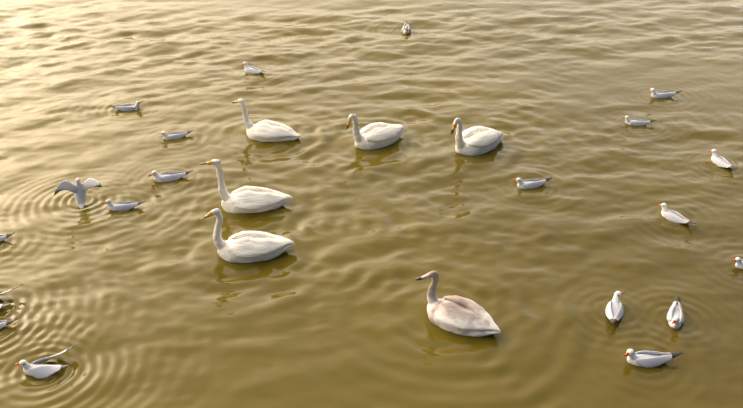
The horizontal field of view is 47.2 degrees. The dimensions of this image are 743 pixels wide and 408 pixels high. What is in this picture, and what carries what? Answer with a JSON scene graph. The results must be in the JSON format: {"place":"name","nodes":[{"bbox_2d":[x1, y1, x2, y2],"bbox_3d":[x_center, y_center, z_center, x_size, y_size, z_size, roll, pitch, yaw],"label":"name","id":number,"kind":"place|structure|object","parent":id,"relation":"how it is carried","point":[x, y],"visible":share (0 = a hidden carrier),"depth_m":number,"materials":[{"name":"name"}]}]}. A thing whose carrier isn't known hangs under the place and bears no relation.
{"place":"outdoors","nodes":[
{"label":"outdoors","id":0,"kind":"place"},
{"bbox_2d":[0,0,742,407],"bbox_3d":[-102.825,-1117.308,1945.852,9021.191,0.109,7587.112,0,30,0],"label":"water","id":1,"kind":"structure","parent":0,"point":[154,300],"depth_m":10.65,"materials":[{"name":"brown liquid"}]},
{"bbox_2d":[0,232,14,241],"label":"gull","id":2,"kind":"object","parent":1,"relation":"on","point":[3,237],"visible":1,"depth_m":9.84,"materials":[{"name":"white"}]},
{"bbox_2d":[0,319,16,328],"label":"gull","id":3,"kind":"object","parent":1,"relation":"on","point":[5,323],"visible":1,"depth_m":8.45,"materials":[{"name":"white"}]},
{"bbox_2d":[0,284,22,308],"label":"gull","id":4,"kind":"object","parent":1,"relation":"on","point":[2,305],"visible":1,"depth_m":8.82,"materials":[{"name":"white"}]},
{"bbox_2d":[14,344,76,378],"bbox_3d":[-3.045,1.495,7.954,0.520,0.185,0.345,-2,30,-4],"label":"gull","id":5,"kind":"object","parent":1,"relation":"on","point":[37,369],"visible":1,"depth_m":7.85,"materials":[{"name":"white"}]},
{"bbox_2d":[54,176,101,208],"bbox_3d":[-3.560,-0.119,10.428,0.556,0.402,0.539,-7,31,-13],"label":"seagull","id":6,"kind":"object","parent":1,"relation":"on","point":[79,189],"visible":1,"depth_m":10.50,"materials":[{"name":"white"}]},
{"bbox_2d":[102,200,144,211],"bbox_3d":[-3.053,0.016,10.519,0.513,0.187,0.167,-3,30,-6],"label":"gull","id":7,"kind":"object","parent":1,"relation":"on","point":[121,206],"visible":0.96,"depth_m":10.47,"materials":[{"name":"white"}]},
{"bbox_2d":[110,101,142,111],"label":"gull","id":8,"kind":"object","parent":1,"relation":"on","point":[128,107],"visible":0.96,"depth_m":13.10,"materials":[{"name":"white"}]},
{"bbox_2d":[148,170,192,181],"bbox_3d":[-2.632,-0.369,11.173,0.580,0.208,0.186,-7,31,-11],"label":"gull","id":9,"kind":"object","parent":1,"relation":"on","point":[168,176],"visible":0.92,"depth_m":11.12,"materials":[{"name":"white"}]},
{"bbox_2d":[159,130,192,139],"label":"gull","id":10,"kind":"object","parent":1,"relation":"on","point":[174,135],"visible":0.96,"depth_m":12.23,"materials":[{"name":"white"}]},
{"bbox_2d":[200,159,292,213],"bbox_3d":[-1.508,-0.202,10.429,1.010,0.783,0.499,-14,33,-23],"label":"swan","id":11,"kind":"object","parent":1,"relation":"on","point":[249,199],"visible":0.98,"depth_m":10.40,"materials":[{"name":"white"}]},
{"bbox_2d":[200,208,294,262],"bbox_3d":[-1.376,0.341,9.547,1.022,0.724,0.487,-3,30,-5],"label":"swan","id":12,"kind":"object","parent":1,"relation":"on","point":[247,246],"visible":1,"depth_m":9.49,"materials":[{"name":"white"}]},
{"bbox_2d":[240,62,265,73],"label":"gull","id":13,"kind":"object","parent":1,"relation":"on","point":[252,70],"visible":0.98,"depth_m":14.46,"materials":[{"name":"white"}]},
{"bbox_2d":[231,99,300,141],"bbox_3d":[-1.521,-1.173,12.230,1.068,0.655,0.468,8,31,14],"label":"swan","id":14,"kind":"object","parent":1,"relation":"on","point":[267,131],"visible":0.96,"depth_m":12.15,"materials":[{"name":"white"}]},
{"bbox_2d":[346,114,404,149],"bbox_3d":[0.088,-1.064,12.059,0.881,0.635,0.493,-37,46,-46],"label":"swan","id":15,"kind":"object","parent":1,"relation":"on","point":[372,136],"visible":0.96,"depth_m":11.96,"materials":[{"name":"white"}]},
{"bbox_2d":[402,21,410,33],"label":"gull","id":16,"kind":"object","parent":1,"relation":"on","point":[406,29],"visible":1,"depth_m":16.34,"materials":[{"name":"white"}]},
{"bbox_2d":[415,271,500,336],"bbox_3d":[0.891,1.016,8.464,0.911,0.627,0.462,20,35,30],"label":"swan","id":17,"kind":"object","parent":1,"relation":"on","point":[456,314],"visible":0.94,"depth_m":8.40,"materials":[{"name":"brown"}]},
{"bbox_2d":[451,118,503,155],"bbox_3d":[1.482,-0.999,11.906,0.923,0.682,0.518,-6,30,-10],"label":"swan","id":18,"kind":"object","parent":1,"relation":"on","point":[475,140],"visible":0.96,"depth_m":11.78,"materials":[{"name":"white"}]},
{"bbox_2d":[513,177,552,188],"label":"gull","id":19,"kind":"object","parent":1,"relation":"on","point":[530,184],"visible":0.96,"depth_m":10.97,"materials":[{"name":"white"}]},
{"bbox_2d":[605,291,624,323],"bbox_3d":[2.471,1.092,8.639,0.182,0.204,0.539,9,31,16],"label":"gull","id":20,"kind":"object","parent":1,"relation":"on","point":[614,310],"visible":1,"depth_m":8.65,"materials":[{"name":"white"}]},
{"bbox_2d":[623,116,655,125],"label":"gull","id":21,"kind":"object","parent":1,"relation":"on","point":[637,122],"visible":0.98,"depth_m":12.63,"materials":[{"name":"white"}]},
{"bbox_2d":[624,349,681,367],"bbox_3d":[2.640,1.447,8.020,0.575,0.210,0.187,-1,30,-2],"label":"gull","id":22,"kind":"object","parent":1,"relation":"on","point":[648,359],"visible":1,"depth_m":7.98,"materials":[{"name":"white"}]},
{"bbox_2d":[648,88,680,98],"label":"gull","id":23,"kind":"object","parent":1,"relation":"on","point":[662,94],"visible":0.98,"depth_m":13.53,"materials":[{"name":"white"}]},
{"bbox_2d":[667,295,683,328],"bbox_3d":[3.087,1.110,8.614,0.171,0.191,0.528,10,32,17],"label":"gull","id":24,"kind":"object","parent":1,"relation":"on","point":[675,317],"visible":0.98,"depth_m":8.56,"materials":[{"name":"white"}]},
{"bbox_2d":[658,203,695,223],"bbox_3d":[3.681,0.156,10.267,0.176,0.196,0.548,-19,35,-30],"label":"gull","id":25,"kind":"object","parent":1,"relation":"on","point":[672,216],"visible":0.96,"depth_m":10.27,"materials":[{"name":"white"}]},
{"bbox_2d":[708,149,735,168],"bbox_3d":[4.761,-0.559,11.507,0.180,0.201,0.525,-8,31,-14],"label":"gull","id":26,"kind":"object","parent":1,"relation":"on","point":[719,161],"visible":0.92,"depth_m":11.53,"materials":[{"name":"white"}]},
{"bbox_2d":[732,257,742,268],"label":"gull","id":27,"kind":"object","parent":1,"relation":"on","point":[739,263],"visible":0.98,"depth_m":9.37,"materials":[{"name":"white"}]}
]}

